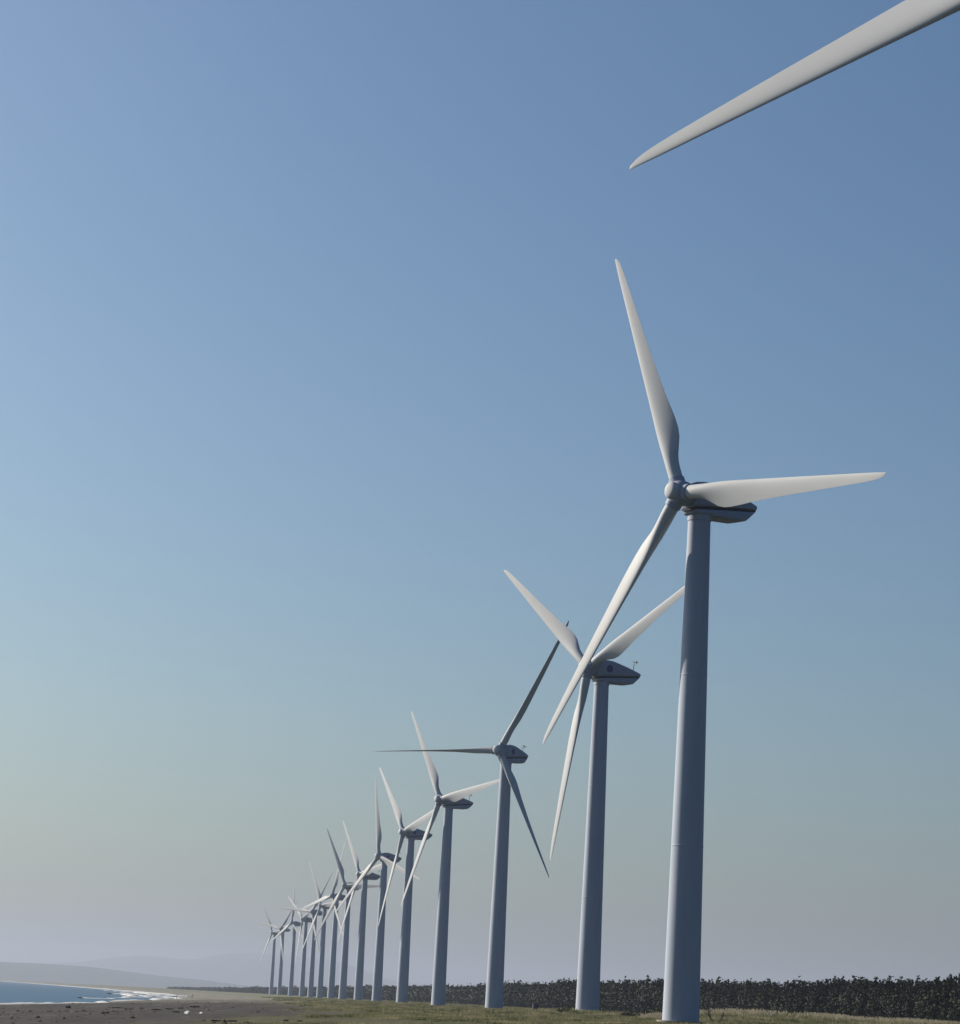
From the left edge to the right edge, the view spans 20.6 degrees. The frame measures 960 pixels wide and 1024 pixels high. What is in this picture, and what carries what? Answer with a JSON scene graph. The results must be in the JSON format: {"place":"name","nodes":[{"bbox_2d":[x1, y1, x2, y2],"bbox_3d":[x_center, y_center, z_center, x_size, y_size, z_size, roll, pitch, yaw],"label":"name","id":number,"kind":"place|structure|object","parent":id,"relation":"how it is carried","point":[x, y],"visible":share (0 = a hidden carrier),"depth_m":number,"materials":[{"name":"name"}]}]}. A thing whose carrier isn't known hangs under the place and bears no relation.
{"place":"outdoors","nodes":[
{"label":"outdoors","id":0,"kind":"place"},
{"bbox_2d":[0,981,176,1002],"bbox_3d":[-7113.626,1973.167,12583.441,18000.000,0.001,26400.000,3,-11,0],"label":"sea","id":1,"kind":"structure","parent":0,"point":[13,992],"depth_m":896.35,"materials":[{"name":"liquid"}]},
{"bbox_2d":[0,981,186,1004],"bbox_3d":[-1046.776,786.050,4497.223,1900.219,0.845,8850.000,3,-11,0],"label":"surf","id":2,"kind":"structure","parent":1,"relation":"on","point":[135,993],"depth_m":1067.15,"materials":[{"name":"liquid"}]},
{"bbox_2d":[0,962,249,987],"bbox_3d":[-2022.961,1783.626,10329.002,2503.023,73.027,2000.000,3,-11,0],"label":"hills","id":3,"kind":"structure","parent":0,"point":[41,972],"depth_m":9782.74,"materials":[{"name":"soil"},{"name":"grass"}]},
{"bbox_2d":[42,953,431,987],"bbox_3d":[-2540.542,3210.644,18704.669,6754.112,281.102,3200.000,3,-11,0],"label":"hills","id":4,"kind":"structure","parent":0,"point":[246,969],"depth_m":17966.68,"materials":[{"name":"grey soil"}]},
{"bbox_2d":[0,980,895,1023],"bbox_3d":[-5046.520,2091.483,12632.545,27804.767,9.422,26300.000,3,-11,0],"label":"ground","id":5,"kind":"structure","parent":0,"point":[193,1015],"depth_m":226.72,"materials":[{"name":"sand"}]},
{"bbox_2d":[0,999,323,1023],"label":"beach litter","id":6,"kind":"object","parent":5,"relation":"on","point":[224,1021],"visible":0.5,"depth_m":204.39,"materials":[{"name":"brown wood"}]},
{"bbox_2d":[259,905,290,994],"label":"wind turbine","id":7,"kind":"object","parent":5,"relation":"on","point":[274,933],"visible":0.84,"depth_m":1999.08,"materials":[{"name":"paint"}]},
{"bbox_2d":[258,900,297,994],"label":"wind turbine","id":8,"kind":"object","parent":5,"relation":"on","point":[279,985],"visible":0.84,"depth_m":1873.83,"materials":[{"name":"paint"}]},
{"bbox_2d":[270,886,307,995],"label":"wind turbine","id":9,"kind":"object","parent":5,"relation":"on","point":[294,924],"visible":0.89,"depth_m":1706.94,"materials":[{"name":"paint"}]},
{"bbox_2d":[288,896,312,996],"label":"wind turbine","id":10,"kind":"object","parent":5,"relation":"on","point":[305,919],"visible":0.82,"depth_m":1604.00,"materials":[{"name":"paint"}]},
{"bbox_2d":[282,871,332,996],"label":"wind turbine","id":11,"kind":"object","parent":5,"relation":"on","point":[313,912],"visible":0.77,"depth_m":1450.62,"materials":[{"name":"paint"}]},
{"bbox_2d":[302,863,344,997],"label":"wind turbine","id":12,"kind":"object","parent":5,"relation":"on","point":[324,907],"visible":0.83,"depth_m":1336.97,"materials":[{"name":"paint"}]},
{"bbox_2d":[303,840,345,997],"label":"wind turbine","id":13,"kind":"object","parent":5,"relation":"on","point":[332,968],"visible":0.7,"depth_m":1206.18,"materials":[{"name":"paint"}]},
{"bbox_2d":[314,829,390,998],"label":"wind turbine","id":14,"kind":"object","parent":5,"relation":"on","point":[347,886],"visible":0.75,"depth_m":1080.75,"materials":[{"name":"paint"}]},
{"bbox_2d":[338,821,380,999],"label":"wind turbine","id":15,"kind":"object","parent":5,"relation":"on","point":[358,986],"visible":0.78,"depth_m":979.30,"materials":[{"name":"paint"}]},
{"bbox_2d":[336,777,419,1000],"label":"wind turbine","id":16,"kind":"object","parent":5,"relation":"on","point":[386,859],"visible":0.9,"depth_m":849.19,"materials":[{"name":"paint"}]},
{"bbox_2d":[378,767,441,1002],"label":"wind turbine","id":17,"kind":"object","parent":5,"relation":"on","point":[411,833],"visible":0.85,"depth_m":721.60,"materials":[{"name":"paint"}]},
{"bbox_2d":[401,711,498,1004],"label":"wind turbine","id":18,"kind":"object","parent":5,"relation":"on","point":[449,802],"visible":0.96,"depth_m":600.32,"materials":[{"name":"paint"}]},
{"bbox_2d":[395,621,568,1007],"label":"wind turbine","id":19,"kind":"object","parent":5,"relation":"on","point":[505,753],"visible":0.96,"depth_m":474.77,"materials":[{"name":"paint"}]},
{"bbox_2d":[166,975,946,1013],"bbox_3d":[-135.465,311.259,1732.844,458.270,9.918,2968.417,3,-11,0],"label":"pine wood","id":20,"kind":"object","parent":5,"relation":"on","point":[625,995],"visible":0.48,"depth_m":729.96,"materials":[{"name":"green plant"}]},
{"bbox_2d":[557,1007,574,1012],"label":"shrub","id":21,"kind":"object","parent":5,"relation":"on","point":[563,1009],"visible":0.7,"depth_m":338.72,"materials":[{"name":"green plant"}]},
{"bbox_2d":[203,996,959,1023],"bbox_3d":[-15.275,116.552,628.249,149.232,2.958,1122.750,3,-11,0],"label":"grass","id":22,"kind":"structure","parent":5,"relation":"on","point":[423,1012],"depth_m":260.77,"materials":[{"name":"green plant"}]},
{"bbox_2d":[504,570,684,1010],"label":"wind turbine","id":23,"kind":"object","parent":5,"relation":"on","point":[602,672],"visible":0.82,"depth_m":358.94,"materials":[{"name":"paint"}]},
{"bbox_2d":[621,1011,639,1015],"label":"shrub","id":24,"kind":"object","parent":5,"relation":"on","point":[627,1013],"visible":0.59,"depth_m":324.11,"materials":[{"name":"green plant"}]},
{"bbox_2d":[638,1008,662,1014],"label":"shrub","id":25,"kind":"object","parent":5,"relation":"on","point":[653,1011],"visible":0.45,"depth_m":294.93,"materials":[{"name":"green plant"}]},
{"bbox_2d":[700,981,707,1009],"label":"plant","id":26,"kind":"object","parent":5,"relation":"on","point":[702,992],"visible":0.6,"depth_m":522.86,"materials":[{"name":"green plant"}]},
{"bbox_2d":[700,982,708,1008],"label":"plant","id":27,"kind":"object","parent":5,"relation":"on","point":[704,986],"visible":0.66,"depth_m":522.19,"materials":[{"name":"green plant"}]},
{"bbox_2d":[700,989,709,1009],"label":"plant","id":28,"kind":"object","parent":5,"relation":"on","point":[703,1001],"visible":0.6,"depth_m":520.35,"materials":[{"name":"green plant"}]},
{"bbox_2d":[704,982,713,1008],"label":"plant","id":29,"kind":"object","parent":5,"relation":"on","point":[707,999],"visible":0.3,"depth_m":517.28,"materials":[{"name":"green plant"}]},
{"bbox_2d":[706,984,715,1009],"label":"plant","id":30,"kind":"object","parent":5,"relation":"on","point":[712,986],"visible":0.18,"depth_m":515.98,"materials":[{"name":"green plant"}]},
{"bbox_2d":[709,985,718,1009],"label":"pine tree","id":31,"kind":"object","parent":5,"relation":"on","point":[712,1005],"visible":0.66,"depth_m":509.42,"materials":[{"name":"green plant"}]},
{"bbox_2d":[543,259,885,1023],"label":"wind turbine","id":32,"kind":"object","parent":5,"relation":"on","point":[703,505],"visible":0.99,"depth_m":231.99,"materials":[{"name":"paint"}]},
{"bbox_2d":[704,1009,725,1021],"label":"dead branch","id":33,"kind":"object","parent":5,"relation":"on","point":[708,1012],"visible":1,"depth_m":242.06,"materials":[{"name":"brown wood"}]},
{"bbox_2d":[714,983,723,1009],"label":"plant","id":34,"kind":"object","parent":5,"relation":"on","point":[719,998],"visible":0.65,"depth_m":505.66,"materials":[{"name":"green plant"}]},
{"bbox_2d":[716,982,729,1010],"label":"plant","id":35,"kind":"object","parent":5,"relation":"on","point":[725,985],"visible":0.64,"depth_m":503.79,"materials":[{"name":"green plant"}]},
{"bbox_2d":[720,983,729,1008],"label":"plant","id":36,"kind":"object","parent":5,"relation":"on","point":[723,998],"visible":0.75,"depth_m":501.72,"materials":[{"name":"green plant"}]},
{"bbox_2d":[722,984,731,1010],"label":"plant","id":37,"kind":"object","parent":5,"relation":"on","point":[727,999],"visible":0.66,"depth_m":500.00,"materials":[{"name":"green plant"}]},
{"bbox_2d":[723,983,738,1009],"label":"plant","id":38,"kind":"object","parent":5,"relation":"on","point":[731,999],"visible":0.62,"depth_m":498.22,"materials":[{"name":"green plant"}]},
{"bbox_2d":[729,984,741,1008],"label":"plant","id":39,"kind":"object","parent":5,"relation":"on","point":[735,1004],"visible":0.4,"depth_m":496.46,"materials":[{"name":"green plant"}]},
{"bbox_2d":[739,984,747,1007],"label":"plant","id":40,"kind":"object","parent":5,"relation":"on","point":[740,1005],"visible":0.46,"depth_m":487.01,"materials":[{"name":"green plant"}]},
{"bbox_2d":[740,982,751,1008],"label":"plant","id":41,"kind":"object","parent":5,"relation":"on","point":[743,1001],"visible":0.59,"depth_m":484.47,"materials":[{"name":"green plant"}]},
{"bbox_2d":[743,981,756,1009],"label":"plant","id":42,"kind":"object","parent":5,"relation":"on","point":[748,998],"visible":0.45,"depth_m":482.08,"materials":[{"name":"green plant"}]},
{"bbox_2d":[748,982,756,1010],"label":"plant","id":43,"kind":"object","parent":5,"relation":"on","point":[754,991],"visible":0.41,"depth_m":480.48,"materials":[{"name":"green plant"}]},
{"bbox_2d":[753,981,764,1007],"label":"pine tree","id":44,"kind":"object","parent":5,"relation":"on","point":[756,995],"visible":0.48,"depth_m":476.32,"materials":[{"name":"green plant"}]},
{"bbox_2d":[753,981,765,1009],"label":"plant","id":45,"kind":"object","parent":5,"relation":"on","point":[758,994],"visible":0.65,"depth_m":473.86,"materials":[{"name":"green plant"}]},
{"bbox_2d":[756,986,769,1009],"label":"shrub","id":46,"kind":"object","parent":5,"relation":"on","point":[762,1000],"visible":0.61,"depth_m":472.57,"materials":[{"name":"green plant"}]},
{"bbox_2d":[758,985,770,1011],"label":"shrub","id":47,"kind":"object","parent":5,"relation":"on","point":[765,998],"visible":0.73,"depth_m":470.13,"materials":[{"name":"green plant"}]},
{"bbox_2d":[767,982,777,1010],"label":"plant","id":48,"kind":"object","parent":5,"relation":"on","point":[770,993],"visible":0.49,"depth_m":469.27,"materials":[{"name":"green plant"}]},
{"bbox_2d":[767,988,777,1011],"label":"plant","id":49,"kind":"object","parent":5,"relation":"on","point":[772,1003],"visible":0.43,"depth_m":466.76,"materials":[{"name":"green plant"}]},
{"bbox_2d":[769,982,778,1008],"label":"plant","id":50,"kind":"object","parent":5,"relation":"on","point":[775,985],"visible":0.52,"depth_m":466.68,"materials":[{"name":"green plant"}]},
{"bbox_2d":[772,987,781,1010],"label":"pine tree","id":51,"kind":"object","parent":5,"relation":"on","point":[777,1000],"visible":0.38,"depth_m":463.64,"materials":[{"name":"green plant"}]},
{"bbox_2d":[771,984,783,1011],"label":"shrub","id":52,"kind":"object","parent":5,"relation":"on","point":[776,1004],"visible":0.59,"depth_m":461.09,"materials":[{"name":"green plant"}]},
{"bbox_2d":[776,980,792,1012],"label":"pine tree","id":53,"kind":"object","parent":5,"relation":"on","point":[782,1000],"visible":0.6,"depth_m":458.20,"materials":[{"name":"green plant"}]},
{"bbox_2d":[779,985,789,1011],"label":"pine tree","id":54,"kind":"object","parent":5,"relation":"on","point":[783,997],"visible":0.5,"depth_m":459.34,"materials":[{"name":"green plant"}]},
{"bbox_2d":[782,989,795,1011],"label":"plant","id":55,"kind":"object","parent":5,"relation":"on","point":[790,1005],"visible":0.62,"depth_m":454.26,"materials":[{"name":"green plant"}]},
{"bbox_2d":[785,982,798,1011],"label":"plant","id":56,"kind":"object","parent":5,"relation":"on","point":[793,986],"visible":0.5,"depth_m":456.22,"materials":[{"name":"green plant"}]},
{"bbox_2d":[630,0,959,168],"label":"wind turbine","id":57,"kind":"object","parent":5,"relation":"on","point":[903,19],"visible":1,"depth_m":118.57,"materials":[{"name":"paint"}]},
{"bbox_2d":[790,984,802,1011],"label":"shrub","id":58,"kind":"object","parent":5,"relation":"on","point":[796,1001],"visible":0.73,"depth_m":451.38,"materials":[{"name":"green plant"}]},
{"bbox_2d":[794,989,806,1012],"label":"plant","id":59,"kind":"object","parent":5,"relation":"on","point":[800,1002],"visible":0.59,"depth_m":448.14,"materials":[{"name":"green plant"}]},
{"bbox_2d":[796,981,806,996],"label":"pine tree","id":60,"kind":"object","parent":5,"relation":"on","point":[802,983],"visible":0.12,"depth_m":455.66,"materials":[{"name":"green plant"}]},
{"bbox_2d":[803,982,813,1012],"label":"plant","id":61,"kind":"object","parent":5,"relation":"on","point":[807,1003],"visible":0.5,"depth_m":443.65,"materials":[{"name":"green plant"}]},
{"bbox_2d":[802,982,814,1012],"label":"plant","id":62,"kind":"object","parent":5,"relation":"on","point":[810,985],"visible":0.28,"depth_m":447.86,"materials":[{"name":"green plant"}]},
{"bbox_2d":[807,980,821,1010],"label":"pine tree","id":63,"kind":"object","parent":5,"relation":"on","point":[817,988],"visible":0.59,"depth_m":441.48,"materials":[{"name":"green plant"}]},
{"bbox_2d":[810,985,820,1013],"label":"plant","id":64,"kind":"object","parent":5,"relation":"on","point":[816,1003],"visible":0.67,"depth_m":438.59,"materials":[{"name":"green plant"}]},
{"bbox_2d":[816,985,830,1012],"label":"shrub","id":65,"kind":"object","parent":5,"relation":"on","point":[823,1003],"visible":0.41,"depth_m":435.29,"materials":[{"name":"green plant"}]},
{"bbox_2d":[819,978,831,1011],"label":"pine tree","id":66,"kind":"object","parent":5,"relation":"on","point":[826,982],"visible":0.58,"depth_m":436.76,"materials":[{"name":"green plant"}]},
{"bbox_2d":[824,979,840,1013],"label":"pine tree","id":67,"kind":"object","parent":5,"relation":"on","point":[829,1009],"visible":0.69,"depth_m":425.62,"materials":[{"name":"green plant"}]},
{"bbox_2d":[832,979,841,1006],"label":"pine tree","id":68,"kind":"object","parent":5,"relation":"on","point":[838,988],"visible":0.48,"depth_m":427.29,"materials":[{"name":"green plant"}]},
{"bbox_2d":[832,980,844,1013],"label":"plant","id":69,"kind":"object","parent":5,"relation":"on","point":[837,1000],"visible":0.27,"depth_m":423.35,"materials":[{"name":"green plant"}]},
{"bbox_2d":[836,985,847,1013],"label":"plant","id":70,"kind":"object","parent":5,"relation":"on","point":[838,1010],"visible":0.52,"depth_m":419.39,"materials":[{"name":"green plant"}]},
{"bbox_2d":[841,980,853,1015],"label":"pine tree","id":71,"kind":"object","parent":5,"relation":"on","point":[844,1001],"visible":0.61,"depth_m":415.75,"materials":[{"name":"green plant"}]},
{"bbox_2d":[840,984,855,1015],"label":"pine tree","id":72,"kind":"object","parent":5,"relation":"on","point":[846,1012],"visible":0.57,"depth_m":414.69,"materials":[{"name":"green plant"}]},
{"bbox_2d":[840,975,858,1012],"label":"pine tree","id":73,"kind":"object","parent":5,"relation":"on","point":[854,982],"visible":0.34,"depth_m":418.50,"materials":[{"name":"green plant"}]},
{"bbox_2d":[847,979,862,1016],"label":"pine tree","id":74,"kind":"object","parent":5,"relation":"on","point":[851,1007],"visible":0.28,"depth_m":411.00,"materials":[{"name":"green plant"}]},
{"bbox_2d":[853,987,866,1016],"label":"pine tree","id":75,"kind":"object","parent":5,"relation":"on","point":[857,1005],"visible":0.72,"depth_m":405.78,"materials":[{"name":"green plant"}]},
{"bbox_2d":[854,979,871,1016],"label":"pine tree","id":76,"kind":"object","parent":5,"relation":"on","point":[860,998],"visible":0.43,"depth_m":405.29,"materials":[{"name":"green plant"}]},
{"bbox_2d":[864,985,872,1017],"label":"pine tree","id":77,"kind":"object","parent":5,"relation":"on","point":[868,998],"visible":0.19,"depth_m":401.60,"materials":[{"name":"green plant"}]},
{"bbox_2d":[863,977,882,1017],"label":"tree","id":78,"kind":"object","parent":5,"relation":"on","point":[871,998],"visible":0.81,"depth_m":396.94,"materials":[{"name":"green plant"}]},
{"bbox_2d":[867,985,882,1017],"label":"pine tree","id":79,"kind":"object","parent":5,"relation":"on","point":[875,1002],"visible":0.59,"depth_m":395.20,"materials":[{"name":"green plant"}]},
{"bbox_2d":[877,980,890,1018],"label":"pine tree","id":80,"kind":"object","parent":5,"relation":"on","point":[883,991],"visible":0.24,"depth_m":393.16,"materials":[{"name":"green plant"}]},
{"bbox_2d":[879,990,888,1016],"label":"pine tree","id":81,"kind":"object","parent":5,"relation":"on","point":[883,1006],"visible":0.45,"depth_m":390.00,"materials":[{"name":"green plant"}]},
{"bbox_2d":[879,979,892,1017],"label":"pine tree","id":82,"kind":"object","parent":5,"relation":"on","point":[885,1008],"visible":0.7,"depth_m":388.56,"materials":[{"name":"green plant"}]},
{"bbox_2d":[886,984,902,1018],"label":"pine tree","id":83,"kind":"object","parent":5,"relation":"on","point":[892,1010],"visible":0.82,"depth_m":384.96,"materials":[{"name":"green plant"}]},
{"bbox_2d":[891,982,908,1017],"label":"pine tree","id":84,"kind":"object","parent":5,"relation":"on","point":[901,999],"visible":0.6,"depth_m":382.15,"materials":[{"name":"green plant"}]},
{"bbox_2d":[895,976,906,997],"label":"pine tree","id":85,"kind":"object","parent":5,"relation":"on","point":[901,982],"visible":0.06,"depth_m":392.56,"materials":[{"name":"green plant"}]},
{"bbox_2d":[901,983,914,1017],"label":"pine tree","id":86,"kind":"object","parent":5,"relation":"on","point":[909,985],"visible":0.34,"depth_m":379.85,"materials":[{"name":"green plant"}]},
{"bbox_2d":[902,987,914,1017],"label":"pine tree","id":87,"kind":"object","parent":5,"relation":"on","point":[909,1006],"visible":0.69,"depth_m":375.75,"materials":[{"name":"green plant"}]},
{"bbox_2d":[912,977,921,993],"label":"pine tree","id":88,"kind":"object","parent":5,"relation":"on","point":[918,983],"visible":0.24,"depth_m":379.19,"materials":[{"name":"green plant"}]},
{"bbox_2d":[912,980,924,1018],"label":"pine tree","id":89,"kind":"object","parent":5,"relation":"on","point":[921,988],"visible":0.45,"depth_m":371.18,"materials":[{"name":"green plant"}]},
{"bbox_2d":[913,989,926,1018],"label":"pine tree","id":90,"kind":"object","parent":5,"relation":"on","point":[919,1013],"visible":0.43,"depth_m":367.87,"materials":[{"name":"green plant"}]},
{"bbox_2d":[914,982,925,1016],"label":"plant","id":91,"kind":"object","parent":5,"relation":"on","point":[917,1005],"visible":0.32,"depth_m":370.57,"materials":[{"name":"green plant"}]},
{"bbox_2d":[918,981,929,1011],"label":"pine tree","id":92,"kind":"object","parent":5,"relation":"on","point":[924,989],"visible":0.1,"depth_m":369.97,"materials":[{"name":"green plant"}]},
{"bbox_2d":[919,985,930,1018],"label":"pine tree","id":93,"kind":"object","parent":5,"relation":"on","point":[922,1008],"visible":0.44,"depth_m":364.53,"materials":[{"name":"green plant"}]},
{"bbox_2d":[923,986,935,1019],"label":"pine tree","id":94,"kind":"object","parent":5,"relation":"on","point":[926,1001],"visible":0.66,"depth_m":362.73,"materials":[{"name":"green plant"}]},
{"bbox_2d":[923,976,942,1018],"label":"tree","id":95,"kind":"object","parent":5,"relation":"on","point":[936,984],"visible":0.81,"depth_m":360.03,"materials":[{"name":"green plant"}]},
{"bbox_2d":[925,988,940,1020],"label":"pine tree","id":96,"kind":"object","parent":5,"relation":"on","point":[932,1009],"visible":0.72,"depth_m":358.96,"materials":[{"name":"green plant"}]},
{"bbox_2d":[933,979,951,1019],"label":"pine tree","id":97,"kind":"object","parent":5,"relation":"on","point":[939,1003],"visible":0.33,"depth_m":356.84,"materials":[{"name":"green plant"}]},
{"bbox_2d":[936,976,953,1020],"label":"tree","id":98,"kind":"object","parent":5,"relation":"on","point":[946,996],"visible":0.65,"depth_m":352.88,"materials":[{"name":"green plant"}]},
{"bbox_2d":[944,973,959,1020],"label":"tree","id":99,"kind":"object","parent":5,"relation":"on","point":[950,1017],"visible":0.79,"depth_m":346.62,"materials":[{"name":"green plant"}]},
{"bbox_2d":[951,978,959,1020],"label":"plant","id":100,"kind":"object","parent":5,"relation":"on","point":[956,1014],"visible":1,"depth_m":342.83,"materials":[{"name":"green plant"}]},
{"bbox_2d":[0,0,959,986],"label":"sky","id":101,"kind":"structure","parent":0,"point":[316,335],"materials":[{"name":"blue"}]},
{"bbox_2d":[640,1008,959,1023],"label":"dry grass","id":102,"kind":"structure","parent":0,"point":[753,1011],"depth_m":285.06,"materials":[{"name":"plant"}]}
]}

